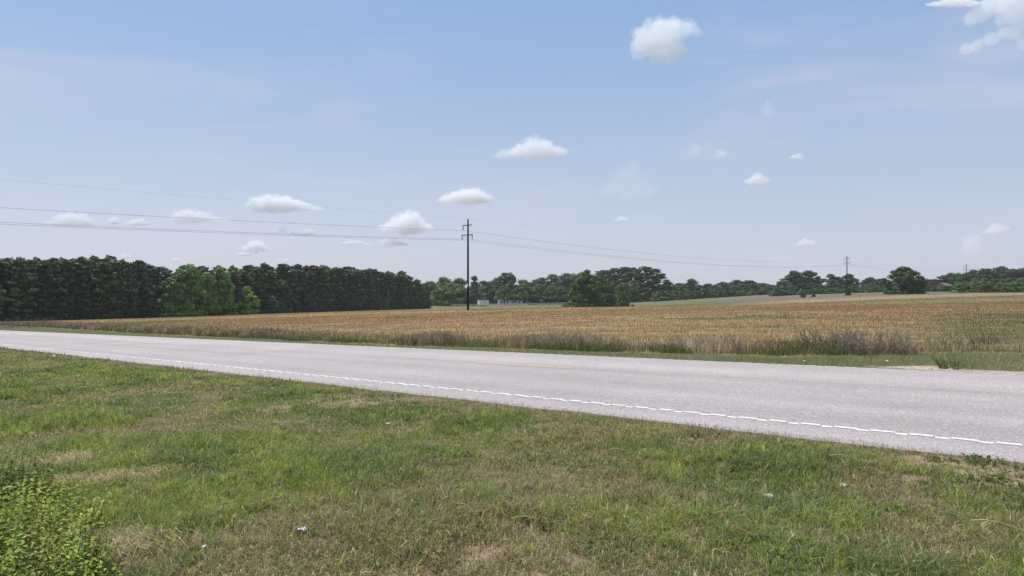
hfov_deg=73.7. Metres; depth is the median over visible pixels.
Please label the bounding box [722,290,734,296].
shrub
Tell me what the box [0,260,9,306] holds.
pine tree
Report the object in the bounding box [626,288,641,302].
broadleaf tree
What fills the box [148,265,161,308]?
pine tree
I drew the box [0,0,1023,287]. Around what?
sky
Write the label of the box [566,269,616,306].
oak tree
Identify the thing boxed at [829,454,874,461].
dry stalk
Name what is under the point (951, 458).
broadleaf weed
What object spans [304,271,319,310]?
pine tree
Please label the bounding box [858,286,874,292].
shrub
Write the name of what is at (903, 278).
broadleaf tree
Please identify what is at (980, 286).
shrub
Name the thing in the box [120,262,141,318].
pine tree
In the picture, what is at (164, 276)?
pine tree
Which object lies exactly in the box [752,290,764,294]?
shrub
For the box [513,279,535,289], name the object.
broadleaf tree
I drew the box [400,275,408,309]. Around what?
pine tree
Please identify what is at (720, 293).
shrub
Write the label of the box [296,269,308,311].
pine tree
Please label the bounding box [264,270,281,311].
pine tree
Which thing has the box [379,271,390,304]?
pine tree
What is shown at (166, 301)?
broadleaf tree
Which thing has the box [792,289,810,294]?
shrub
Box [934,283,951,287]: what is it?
barn
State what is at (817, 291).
shrub
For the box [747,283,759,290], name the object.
shrub
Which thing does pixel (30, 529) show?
leafy shrub
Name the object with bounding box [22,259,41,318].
pine tree
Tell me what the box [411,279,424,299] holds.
pine tree
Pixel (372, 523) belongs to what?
grass
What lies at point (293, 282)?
pine tree
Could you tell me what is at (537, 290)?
broadleaf tree
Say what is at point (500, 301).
house
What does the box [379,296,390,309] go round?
shrub
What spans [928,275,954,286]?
broadleaf tree
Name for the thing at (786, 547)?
broadleaf weed
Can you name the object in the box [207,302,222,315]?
broadleaf tree
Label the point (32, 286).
pine tree
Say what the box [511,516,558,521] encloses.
dry stalk
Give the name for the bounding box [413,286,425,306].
broadleaf tree
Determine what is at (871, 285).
shrub
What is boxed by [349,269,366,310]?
pine tree
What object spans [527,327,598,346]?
dead brush
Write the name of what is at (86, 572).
leafy shrub
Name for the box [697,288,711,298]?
shrub
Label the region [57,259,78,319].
pine tree
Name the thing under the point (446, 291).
broadleaf tree
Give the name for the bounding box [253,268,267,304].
pine tree
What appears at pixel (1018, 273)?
oak tree
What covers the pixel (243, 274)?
pine tree
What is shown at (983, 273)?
broadleaf tree
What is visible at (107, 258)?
pine tree
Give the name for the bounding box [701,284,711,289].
shrub
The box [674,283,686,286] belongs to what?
broadleaf tree
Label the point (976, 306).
field plants
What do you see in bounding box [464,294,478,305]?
broadleaf tree
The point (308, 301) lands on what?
broadleaf tree
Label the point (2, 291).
pine tree
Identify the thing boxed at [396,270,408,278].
pine tree
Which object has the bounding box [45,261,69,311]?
pine tree
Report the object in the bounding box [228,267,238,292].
pine tree
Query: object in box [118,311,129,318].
shrub
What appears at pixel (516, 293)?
broadleaf tree
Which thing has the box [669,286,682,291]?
shrub
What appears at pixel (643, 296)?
shrub
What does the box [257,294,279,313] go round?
broadleaf tree
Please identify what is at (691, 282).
broadleaf tree
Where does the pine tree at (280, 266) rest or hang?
on the ground at (766, 322)
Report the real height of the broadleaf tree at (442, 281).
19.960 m
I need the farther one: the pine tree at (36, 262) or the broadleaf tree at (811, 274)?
the broadleaf tree at (811, 274)
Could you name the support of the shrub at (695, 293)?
on the ground at (766, 322)
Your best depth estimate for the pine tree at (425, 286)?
326.75 m
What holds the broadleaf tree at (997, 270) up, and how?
on the ground at (766, 322)
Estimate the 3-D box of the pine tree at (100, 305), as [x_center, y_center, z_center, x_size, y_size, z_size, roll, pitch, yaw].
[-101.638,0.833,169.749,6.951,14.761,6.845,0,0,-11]
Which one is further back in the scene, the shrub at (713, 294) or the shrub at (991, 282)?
the shrub at (713, 294)
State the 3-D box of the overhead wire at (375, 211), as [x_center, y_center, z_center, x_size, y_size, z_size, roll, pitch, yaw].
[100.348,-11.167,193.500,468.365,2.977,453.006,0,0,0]
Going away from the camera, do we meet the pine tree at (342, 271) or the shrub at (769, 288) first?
the pine tree at (342, 271)
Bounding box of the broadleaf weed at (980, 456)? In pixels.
[961,453,1023,470]
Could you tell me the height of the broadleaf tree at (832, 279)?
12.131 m
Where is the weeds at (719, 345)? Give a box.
[0,321,1019,355]
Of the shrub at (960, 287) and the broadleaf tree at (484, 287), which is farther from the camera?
the broadleaf tree at (484, 287)
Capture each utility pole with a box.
[462,219,472,309]
[843,258,849,292]
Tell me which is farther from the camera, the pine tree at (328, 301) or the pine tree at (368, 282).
the pine tree at (368, 282)
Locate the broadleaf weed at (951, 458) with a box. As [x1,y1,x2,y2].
[923,452,959,466]
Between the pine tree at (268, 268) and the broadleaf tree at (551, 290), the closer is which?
the pine tree at (268, 268)
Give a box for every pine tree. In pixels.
[0,257,14,305]
[0,259,23,318]
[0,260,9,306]
[0,285,6,316]
[3,257,39,308]
[3,259,37,320]
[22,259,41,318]
[30,262,59,318]
[32,259,39,281]
[34,262,51,297]
[43,257,59,261]
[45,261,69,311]
[55,260,85,310]
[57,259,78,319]
[74,256,93,316]
[76,264,96,319]
[89,256,100,269]
[92,262,119,319]
[100,254,116,261]
[106,260,128,311]
[119,259,130,310]
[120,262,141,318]
[126,260,150,315]
[138,268,157,313]
[144,264,158,297]
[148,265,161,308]
[154,271,172,305]
[155,267,165,294]
[198,267,211,303]
[227,270,245,312]
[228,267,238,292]
[236,269,245,292]
[237,270,254,308]
[243,265,252,272]
[249,266,263,288]
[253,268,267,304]
[259,262,268,292]
[264,266,276,293]
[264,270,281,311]
[275,263,292,292]
[278,263,294,309]
[285,269,302,312]
[291,264,303,277]
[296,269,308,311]
[302,265,311,292]
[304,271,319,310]
[310,266,325,306]
[314,266,334,309]
[323,269,338,305]
[329,267,347,310]
[337,274,352,309]
[338,268,347,300]
[346,272,356,309]
[349,267,362,288]
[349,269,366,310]
[359,271,365,300]
[362,270,375,308]
[363,268,376,292]
[372,277,382,309]
[373,269,384,299]
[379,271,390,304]
[382,271,393,303]
[382,273,394,309]
[390,275,396,300]
[393,273,407,305]
[393,274,405,308]
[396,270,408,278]
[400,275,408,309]
[405,278,414,306]
[406,284,412,308]
[407,276,413,293]
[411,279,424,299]
[423,283,430,303]
[426,291,431,308]
[469,276,480,299]
[593,270,620,293]
[601,268,627,294]
[610,267,637,291]
[626,266,661,294]
[640,268,669,291]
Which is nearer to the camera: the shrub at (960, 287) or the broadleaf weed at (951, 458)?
the broadleaf weed at (951, 458)
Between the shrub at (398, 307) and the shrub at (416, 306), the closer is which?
the shrub at (398, 307)
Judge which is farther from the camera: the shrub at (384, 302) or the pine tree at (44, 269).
the shrub at (384, 302)
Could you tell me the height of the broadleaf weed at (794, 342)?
0.505 m
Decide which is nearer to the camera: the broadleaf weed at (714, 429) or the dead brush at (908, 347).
the broadleaf weed at (714, 429)
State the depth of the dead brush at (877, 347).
17.61 m
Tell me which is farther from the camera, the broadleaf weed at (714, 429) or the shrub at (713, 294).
the shrub at (713, 294)
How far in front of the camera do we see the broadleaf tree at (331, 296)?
256.48 m
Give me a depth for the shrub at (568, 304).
245.00 m
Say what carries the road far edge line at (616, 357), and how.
on the road
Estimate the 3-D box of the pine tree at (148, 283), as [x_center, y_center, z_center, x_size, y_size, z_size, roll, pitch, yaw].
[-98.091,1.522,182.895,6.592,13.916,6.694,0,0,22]
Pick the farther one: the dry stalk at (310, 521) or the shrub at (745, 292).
the shrub at (745, 292)
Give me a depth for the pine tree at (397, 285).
309.93 m
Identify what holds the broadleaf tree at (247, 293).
on the ground at (766, 322)
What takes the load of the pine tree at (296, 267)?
on the ground at (766, 322)
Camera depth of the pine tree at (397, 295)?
304.70 m
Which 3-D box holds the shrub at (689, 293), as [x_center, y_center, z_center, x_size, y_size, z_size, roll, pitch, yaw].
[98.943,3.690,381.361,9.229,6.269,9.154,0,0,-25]
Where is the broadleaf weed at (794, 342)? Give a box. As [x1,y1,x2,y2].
[757,334,801,348]
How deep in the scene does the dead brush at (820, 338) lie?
18.87 m
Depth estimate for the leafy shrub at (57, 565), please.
4.00 m
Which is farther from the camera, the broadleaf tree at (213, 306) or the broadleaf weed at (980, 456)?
the broadleaf tree at (213, 306)
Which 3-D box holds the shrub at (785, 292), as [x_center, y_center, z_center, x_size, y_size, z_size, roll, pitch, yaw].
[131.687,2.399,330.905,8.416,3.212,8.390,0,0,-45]
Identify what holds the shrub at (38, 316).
on the ground at (766, 322)
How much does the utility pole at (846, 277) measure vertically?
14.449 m
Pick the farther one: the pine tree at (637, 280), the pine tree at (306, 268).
the pine tree at (637, 280)
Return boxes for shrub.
[0,307,11,321]
[0,440,62,516]
[0,477,111,572]
[0,504,121,575]
[5,306,39,321]
[30,312,48,320]
[49,310,79,319]
[50,312,66,320]
[70,567,115,575]
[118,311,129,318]
[140,308,159,317]
[359,300,373,310]
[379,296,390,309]
[393,302,401,309]
[408,302,419,309]
[479,292,489,302]
[540,299,558,303]
[561,301,576,306]
[601,294,616,301]
[616,292,630,306]
[638,292,650,301]
[650,290,672,300]
[651,291,663,300]
[662,290,676,299]
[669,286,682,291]
[672,291,688,299]
[676,285,691,292]
[684,289,694,298]
[689,291,701,298]
[692,286,701,291]
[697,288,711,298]
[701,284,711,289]
[706,289,718,297]
[710,284,723,290]
[715,290,724,296]
[721,284,730,289]
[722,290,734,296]
[729,290,744,296]
[736,284,754,290]
[740,290,751,295]
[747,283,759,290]
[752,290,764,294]
[761,289,770,294]
[763,285,773,290]
[768,287,782,295]
[777,290,790,295]
[778,285,790,290]
[791,283,811,289]
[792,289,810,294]
[809,289,821,293]
[812,284,828,289]
[823,284,839,289]
[824,288,842,293]
[829,282,842,289]
[848,288,857,292]
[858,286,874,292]
[862,283,881,288]
[926,286,942,291]
[938,285,950,291]
[950,282,972,292]
[970,280,993,291]
[986,278,999,289]
[986,281,998,291]
[992,282,1015,291]
[1003,277,1016,280]
[1006,282,1019,291]
[1011,279,1023,289]
[1019,284,1023,291]
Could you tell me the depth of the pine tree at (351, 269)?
282.42 m
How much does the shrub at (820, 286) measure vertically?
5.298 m
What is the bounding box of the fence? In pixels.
[451,302,566,305]
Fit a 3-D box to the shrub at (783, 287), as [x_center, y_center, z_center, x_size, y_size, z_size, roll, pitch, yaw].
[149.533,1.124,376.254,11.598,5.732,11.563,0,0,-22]
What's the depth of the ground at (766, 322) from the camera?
16.83 m
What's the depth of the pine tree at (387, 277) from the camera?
298.61 m
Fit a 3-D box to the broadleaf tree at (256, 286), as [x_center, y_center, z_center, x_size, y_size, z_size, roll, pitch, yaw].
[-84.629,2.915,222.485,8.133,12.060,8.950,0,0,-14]
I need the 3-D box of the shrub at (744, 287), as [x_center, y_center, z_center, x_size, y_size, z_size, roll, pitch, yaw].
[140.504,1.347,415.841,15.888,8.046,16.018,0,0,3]
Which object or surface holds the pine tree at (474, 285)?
on the ground at (766, 322)
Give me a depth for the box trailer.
370.87 m
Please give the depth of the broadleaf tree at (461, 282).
452.78 m
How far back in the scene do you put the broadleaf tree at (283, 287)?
233.68 m
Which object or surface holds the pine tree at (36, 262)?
on the ground at (766, 322)
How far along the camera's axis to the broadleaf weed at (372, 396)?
11.23 m
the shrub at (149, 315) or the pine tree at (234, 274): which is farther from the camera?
the pine tree at (234, 274)
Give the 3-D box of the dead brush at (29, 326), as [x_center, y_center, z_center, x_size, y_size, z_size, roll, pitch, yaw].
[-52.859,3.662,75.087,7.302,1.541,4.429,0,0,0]
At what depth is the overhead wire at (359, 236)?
83.65 m
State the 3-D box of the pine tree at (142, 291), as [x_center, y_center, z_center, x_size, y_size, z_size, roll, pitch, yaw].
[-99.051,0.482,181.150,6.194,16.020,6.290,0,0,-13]
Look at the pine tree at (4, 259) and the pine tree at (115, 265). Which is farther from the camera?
the pine tree at (115, 265)
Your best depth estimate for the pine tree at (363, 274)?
287.13 m
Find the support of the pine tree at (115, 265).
on the ground at (766, 322)
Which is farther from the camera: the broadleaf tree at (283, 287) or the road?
the broadleaf tree at (283, 287)
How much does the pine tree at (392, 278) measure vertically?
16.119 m
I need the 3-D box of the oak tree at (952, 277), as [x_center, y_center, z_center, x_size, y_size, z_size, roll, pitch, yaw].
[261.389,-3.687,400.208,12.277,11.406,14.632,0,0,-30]
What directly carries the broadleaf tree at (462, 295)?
on the ground at (766, 322)
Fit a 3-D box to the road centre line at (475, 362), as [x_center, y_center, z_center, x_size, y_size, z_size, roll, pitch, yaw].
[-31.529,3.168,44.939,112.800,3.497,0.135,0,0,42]
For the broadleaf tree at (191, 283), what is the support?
on the ground at (766, 322)
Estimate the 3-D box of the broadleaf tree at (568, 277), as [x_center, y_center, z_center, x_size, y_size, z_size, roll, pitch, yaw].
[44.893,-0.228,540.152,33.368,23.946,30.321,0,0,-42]
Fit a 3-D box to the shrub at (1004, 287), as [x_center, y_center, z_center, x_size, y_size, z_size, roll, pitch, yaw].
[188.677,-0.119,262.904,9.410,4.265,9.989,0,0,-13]
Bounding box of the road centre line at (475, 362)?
[4,334,568,367]
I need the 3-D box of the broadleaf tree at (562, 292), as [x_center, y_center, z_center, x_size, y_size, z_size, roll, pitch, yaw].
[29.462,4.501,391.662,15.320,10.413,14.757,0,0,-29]
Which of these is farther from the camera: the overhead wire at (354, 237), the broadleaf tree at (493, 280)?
the broadleaf tree at (493, 280)
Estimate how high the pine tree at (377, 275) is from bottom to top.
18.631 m
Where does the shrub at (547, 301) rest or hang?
on the ground at (766, 322)
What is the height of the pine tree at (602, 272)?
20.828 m
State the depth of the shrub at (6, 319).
153.93 m
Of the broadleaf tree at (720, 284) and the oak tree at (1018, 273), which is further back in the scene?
the broadleaf tree at (720, 284)
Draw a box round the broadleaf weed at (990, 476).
[959,465,1023,487]
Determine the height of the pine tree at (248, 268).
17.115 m
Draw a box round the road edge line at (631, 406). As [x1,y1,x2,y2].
[3,344,1023,445]
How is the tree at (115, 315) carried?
on the ground at (766, 322)
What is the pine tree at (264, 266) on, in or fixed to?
on the ground at (766, 322)
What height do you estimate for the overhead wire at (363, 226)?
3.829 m
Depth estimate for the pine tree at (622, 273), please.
421.83 m
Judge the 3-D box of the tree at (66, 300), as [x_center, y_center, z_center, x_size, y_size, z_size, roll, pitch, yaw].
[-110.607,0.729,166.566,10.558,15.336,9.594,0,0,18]
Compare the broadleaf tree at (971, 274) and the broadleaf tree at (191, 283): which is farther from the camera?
the broadleaf tree at (971, 274)
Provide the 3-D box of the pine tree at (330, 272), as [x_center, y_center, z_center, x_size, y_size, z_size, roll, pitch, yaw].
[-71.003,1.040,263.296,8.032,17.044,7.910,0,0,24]
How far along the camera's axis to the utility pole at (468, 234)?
105.86 m
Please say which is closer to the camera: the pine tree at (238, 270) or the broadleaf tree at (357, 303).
the pine tree at (238, 270)
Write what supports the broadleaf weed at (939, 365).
on the ground at (766, 322)
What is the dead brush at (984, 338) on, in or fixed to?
on the ground at (766, 322)
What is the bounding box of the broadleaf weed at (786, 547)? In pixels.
[737,526,809,551]
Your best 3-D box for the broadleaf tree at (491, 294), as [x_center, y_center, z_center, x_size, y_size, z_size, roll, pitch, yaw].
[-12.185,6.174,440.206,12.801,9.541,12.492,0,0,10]
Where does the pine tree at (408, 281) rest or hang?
on the ground at (766, 322)
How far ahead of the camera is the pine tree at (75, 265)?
167.02 m
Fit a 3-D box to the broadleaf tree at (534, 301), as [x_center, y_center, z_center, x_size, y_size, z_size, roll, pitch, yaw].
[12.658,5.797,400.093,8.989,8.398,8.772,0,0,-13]
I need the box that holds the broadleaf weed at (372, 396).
[355,390,401,401]
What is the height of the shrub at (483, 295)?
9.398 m
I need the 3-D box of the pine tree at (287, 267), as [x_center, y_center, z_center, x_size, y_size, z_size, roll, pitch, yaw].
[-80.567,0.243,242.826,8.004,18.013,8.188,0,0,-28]
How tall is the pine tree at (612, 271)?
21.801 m
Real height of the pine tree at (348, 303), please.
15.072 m
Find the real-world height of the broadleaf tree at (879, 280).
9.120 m
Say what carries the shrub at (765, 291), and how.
on the ground at (766, 322)
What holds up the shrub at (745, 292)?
on the ground at (766, 322)
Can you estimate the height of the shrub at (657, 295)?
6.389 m
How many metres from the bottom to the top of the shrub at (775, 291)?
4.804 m
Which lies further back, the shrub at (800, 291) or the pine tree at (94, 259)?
the shrub at (800, 291)
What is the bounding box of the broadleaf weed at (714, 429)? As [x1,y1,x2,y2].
[683,424,725,438]
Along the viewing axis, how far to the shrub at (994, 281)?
286.21 m
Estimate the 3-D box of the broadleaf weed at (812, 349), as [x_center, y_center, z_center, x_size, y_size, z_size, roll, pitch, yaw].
[8.381,1.531,18.599,1.374,0.517,1.366,0,0,-34]
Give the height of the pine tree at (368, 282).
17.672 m
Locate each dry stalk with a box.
[296,518,330,527]
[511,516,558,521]
[713,510,746,515]
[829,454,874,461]
[971,519,1023,530]
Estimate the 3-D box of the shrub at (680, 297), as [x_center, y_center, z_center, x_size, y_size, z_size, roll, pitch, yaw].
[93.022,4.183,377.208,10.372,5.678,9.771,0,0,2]
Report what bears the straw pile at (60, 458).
on the ground at (766, 322)
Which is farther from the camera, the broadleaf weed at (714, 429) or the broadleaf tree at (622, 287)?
the broadleaf tree at (622, 287)
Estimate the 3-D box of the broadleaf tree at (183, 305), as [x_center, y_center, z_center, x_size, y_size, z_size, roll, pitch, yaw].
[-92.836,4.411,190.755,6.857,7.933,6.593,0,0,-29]
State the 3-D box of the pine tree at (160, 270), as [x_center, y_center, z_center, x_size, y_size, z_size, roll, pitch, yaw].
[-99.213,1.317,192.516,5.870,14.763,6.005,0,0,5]
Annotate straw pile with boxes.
[0,446,178,473]
[4,454,257,493]
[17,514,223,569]
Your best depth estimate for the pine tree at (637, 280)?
392.49 m
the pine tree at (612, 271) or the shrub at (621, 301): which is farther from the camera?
the pine tree at (612, 271)
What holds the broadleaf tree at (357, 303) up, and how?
on the ground at (766, 322)
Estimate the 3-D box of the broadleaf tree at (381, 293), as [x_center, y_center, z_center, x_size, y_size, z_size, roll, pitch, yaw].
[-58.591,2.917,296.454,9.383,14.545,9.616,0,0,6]
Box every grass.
[0,326,1023,374]
[0,345,1023,575]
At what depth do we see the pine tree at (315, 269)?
254.62 m
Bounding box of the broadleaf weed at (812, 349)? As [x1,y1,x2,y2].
[786,335,844,353]
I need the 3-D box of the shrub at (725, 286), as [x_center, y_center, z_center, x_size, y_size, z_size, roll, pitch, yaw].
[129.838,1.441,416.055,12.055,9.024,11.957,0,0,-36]
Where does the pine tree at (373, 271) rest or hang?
on the ground at (766, 322)
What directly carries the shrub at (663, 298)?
on the ground at (766, 322)
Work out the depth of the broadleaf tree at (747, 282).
443.19 m
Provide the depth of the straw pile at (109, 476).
6.26 m
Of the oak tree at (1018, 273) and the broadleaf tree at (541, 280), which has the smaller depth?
the oak tree at (1018, 273)
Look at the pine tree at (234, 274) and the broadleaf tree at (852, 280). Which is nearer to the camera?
the pine tree at (234, 274)
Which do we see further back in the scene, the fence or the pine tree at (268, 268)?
the fence
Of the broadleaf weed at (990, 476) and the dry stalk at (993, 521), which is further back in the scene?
the broadleaf weed at (990, 476)
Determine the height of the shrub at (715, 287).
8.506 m
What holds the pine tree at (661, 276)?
on the ground at (766, 322)
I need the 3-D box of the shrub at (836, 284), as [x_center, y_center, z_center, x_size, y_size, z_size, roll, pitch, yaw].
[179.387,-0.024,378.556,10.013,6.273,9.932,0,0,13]
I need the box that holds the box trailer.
[477,300,488,305]
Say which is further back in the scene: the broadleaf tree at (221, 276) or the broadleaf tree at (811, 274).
the broadleaf tree at (811, 274)
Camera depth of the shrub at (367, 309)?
285.21 m
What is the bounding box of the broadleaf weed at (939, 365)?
[927,352,980,369]
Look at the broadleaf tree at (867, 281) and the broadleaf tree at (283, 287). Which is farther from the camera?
the broadleaf tree at (867, 281)
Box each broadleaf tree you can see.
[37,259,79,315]
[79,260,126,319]
[155,277,185,317]
[172,263,209,316]
[174,293,192,316]
[195,272,221,313]
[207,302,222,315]
[212,267,234,315]
[216,287,238,315]
[234,285,259,314]
[242,279,265,308]
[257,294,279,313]
[274,279,293,312]
[291,279,316,309]
[310,281,338,311]
[343,274,362,308]
[374,279,386,309]
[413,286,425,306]
[421,281,440,304]
[430,283,465,305]
[432,276,458,305]
[450,287,466,305]
[453,278,473,294]
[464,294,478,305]
[471,280,496,299]
[484,290,497,304]
[486,277,501,288]
[491,272,518,290]
[493,286,515,303]
[510,288,522,304]
[512,283,535,304]
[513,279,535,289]
[526,293,538,304]
[530,277,552,288]
[530,284,548,304]
[542,286,559,303]
[544,274,564,287]
[550,287,575,302]
[555,273,578,288]
[612,283,631,302]
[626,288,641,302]
[663,281,673,290]
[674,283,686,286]
[686,278,701,289]
[716,282,726,287]
[727,280,742,286]
[742,280,760,286]
[758,283,775,286]
[776,270,810,289]
[800,270,822,284]
[821,274,845,285]
[838,274,861,287]
[861,277,878,286]
[875,278,894,287]
[880,266,927,293]
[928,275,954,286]
[954,269,982,283]
[970,268,996,280]
[985,266,1011,281]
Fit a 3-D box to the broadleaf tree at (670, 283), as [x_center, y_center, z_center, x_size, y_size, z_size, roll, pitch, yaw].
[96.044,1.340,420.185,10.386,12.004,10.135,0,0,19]
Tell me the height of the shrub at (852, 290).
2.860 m
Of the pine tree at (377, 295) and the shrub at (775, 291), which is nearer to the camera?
the pine tree at (377, 295)
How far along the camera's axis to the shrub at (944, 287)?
317.09 m
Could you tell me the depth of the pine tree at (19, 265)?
154.57 m
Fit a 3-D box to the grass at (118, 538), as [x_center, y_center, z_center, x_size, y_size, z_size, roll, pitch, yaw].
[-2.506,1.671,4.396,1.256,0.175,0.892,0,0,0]
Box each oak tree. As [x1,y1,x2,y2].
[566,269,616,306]
[944,272,965,285]
[995,267,1023,278]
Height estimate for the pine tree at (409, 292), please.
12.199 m
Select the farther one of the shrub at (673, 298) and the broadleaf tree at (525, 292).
the broadleaf tree at (525, 292)
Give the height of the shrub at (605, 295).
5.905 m
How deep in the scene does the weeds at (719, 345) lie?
24.98 m
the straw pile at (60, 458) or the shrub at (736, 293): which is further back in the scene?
the shrub at (736, 293)
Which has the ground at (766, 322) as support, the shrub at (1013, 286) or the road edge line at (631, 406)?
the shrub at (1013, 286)
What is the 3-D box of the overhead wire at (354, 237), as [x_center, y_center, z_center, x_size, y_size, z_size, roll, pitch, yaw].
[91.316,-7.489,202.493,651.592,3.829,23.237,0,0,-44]
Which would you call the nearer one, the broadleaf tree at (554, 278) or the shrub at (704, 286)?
the shrub at (704, 286)
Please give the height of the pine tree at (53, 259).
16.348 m
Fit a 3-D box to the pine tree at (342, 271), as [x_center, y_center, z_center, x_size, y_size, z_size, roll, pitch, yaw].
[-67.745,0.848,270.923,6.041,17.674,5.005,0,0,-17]
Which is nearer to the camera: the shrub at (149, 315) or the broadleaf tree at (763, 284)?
the shrub at (149, 315)
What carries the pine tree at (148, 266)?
on the ground at (766, 322)
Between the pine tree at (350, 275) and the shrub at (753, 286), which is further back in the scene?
the shrub at (753, 286)
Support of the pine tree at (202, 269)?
on the ground at (766, 322)
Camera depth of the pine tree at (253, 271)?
225.56 m
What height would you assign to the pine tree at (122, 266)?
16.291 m
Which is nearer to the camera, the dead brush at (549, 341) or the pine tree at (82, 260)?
the dead brush at (549, 341)
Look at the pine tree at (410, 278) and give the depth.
320.62 m
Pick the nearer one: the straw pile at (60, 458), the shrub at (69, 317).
the straw pile at (60, 458)
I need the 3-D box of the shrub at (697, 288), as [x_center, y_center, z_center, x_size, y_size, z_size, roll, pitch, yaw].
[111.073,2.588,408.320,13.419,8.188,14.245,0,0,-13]
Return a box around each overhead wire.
[1,179,928,262]
[4,222,1011,274]
[8,224,1004,274]
[13,208,1001,271]
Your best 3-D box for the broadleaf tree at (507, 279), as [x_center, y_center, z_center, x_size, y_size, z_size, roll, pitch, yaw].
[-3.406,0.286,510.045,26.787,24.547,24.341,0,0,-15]
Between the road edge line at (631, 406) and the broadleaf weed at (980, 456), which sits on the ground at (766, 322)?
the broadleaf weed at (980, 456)
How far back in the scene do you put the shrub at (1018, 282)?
264.95 m
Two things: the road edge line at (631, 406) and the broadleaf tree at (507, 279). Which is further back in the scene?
the broadleaf tree at (507, 279)
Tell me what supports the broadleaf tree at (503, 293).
on the ground at (766, 322)
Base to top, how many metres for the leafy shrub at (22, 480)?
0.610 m
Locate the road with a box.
[0,330,1023,464]
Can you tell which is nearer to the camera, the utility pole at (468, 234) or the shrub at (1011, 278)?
the utility pole at (468, 234)
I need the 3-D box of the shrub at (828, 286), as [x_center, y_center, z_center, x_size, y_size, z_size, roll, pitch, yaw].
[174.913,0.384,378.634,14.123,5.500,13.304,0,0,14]
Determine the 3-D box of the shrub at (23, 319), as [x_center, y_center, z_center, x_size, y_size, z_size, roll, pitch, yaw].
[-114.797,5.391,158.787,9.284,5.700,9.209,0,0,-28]
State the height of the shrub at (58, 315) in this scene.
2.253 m
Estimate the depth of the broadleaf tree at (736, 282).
438.06 m
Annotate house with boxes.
[498,299,522,304]
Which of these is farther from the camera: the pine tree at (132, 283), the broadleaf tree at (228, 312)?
the broadleaf tree at (228, 312)
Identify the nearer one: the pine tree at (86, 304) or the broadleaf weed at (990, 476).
the broadleaf weed at (990, 476)
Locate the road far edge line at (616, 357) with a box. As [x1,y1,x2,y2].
[1,330,1023,375]
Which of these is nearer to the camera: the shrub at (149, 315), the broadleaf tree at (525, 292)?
the shrub at (149, 315)
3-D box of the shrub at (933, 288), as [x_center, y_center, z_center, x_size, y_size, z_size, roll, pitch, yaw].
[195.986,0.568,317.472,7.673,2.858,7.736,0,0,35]
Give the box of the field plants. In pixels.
[0,292,1023,354]
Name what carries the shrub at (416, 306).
on the ground at (766, 322)
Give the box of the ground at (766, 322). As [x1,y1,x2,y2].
[0,290,1023,575]
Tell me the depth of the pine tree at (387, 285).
301.32 m
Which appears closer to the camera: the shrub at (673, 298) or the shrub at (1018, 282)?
the shrub at (1018, 282)
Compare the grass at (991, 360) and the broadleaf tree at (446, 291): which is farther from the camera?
the broadleaf tree at (446, 291)
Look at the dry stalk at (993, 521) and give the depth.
4.40 m
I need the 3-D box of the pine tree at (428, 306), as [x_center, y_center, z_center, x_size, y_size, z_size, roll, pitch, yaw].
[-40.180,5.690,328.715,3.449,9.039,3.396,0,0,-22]
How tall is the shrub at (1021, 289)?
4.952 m
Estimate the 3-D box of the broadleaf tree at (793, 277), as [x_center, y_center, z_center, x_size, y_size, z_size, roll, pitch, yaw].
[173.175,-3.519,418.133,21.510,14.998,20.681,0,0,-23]
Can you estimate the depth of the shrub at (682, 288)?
402.85 m
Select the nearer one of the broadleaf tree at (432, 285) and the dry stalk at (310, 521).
the dry stalk at (310, 521)
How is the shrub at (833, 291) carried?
on the ground at (766, 322)
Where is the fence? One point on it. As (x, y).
(556, 303)
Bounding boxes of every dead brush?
[0,315,61,328]
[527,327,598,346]
[795,327,869,348]
[833,323,921,354]
[888,336,921,354]
[967,333,1011,344]
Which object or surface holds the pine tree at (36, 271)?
on the ground at (766, 322)
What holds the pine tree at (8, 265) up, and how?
on the ground at (766, 322)
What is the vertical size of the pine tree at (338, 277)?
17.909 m
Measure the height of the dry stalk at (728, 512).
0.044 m
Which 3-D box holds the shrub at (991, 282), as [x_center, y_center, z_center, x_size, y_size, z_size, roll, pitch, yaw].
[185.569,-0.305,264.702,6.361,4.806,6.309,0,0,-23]
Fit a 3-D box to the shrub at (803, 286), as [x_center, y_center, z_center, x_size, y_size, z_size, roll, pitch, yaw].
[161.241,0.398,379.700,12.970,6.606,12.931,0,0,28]

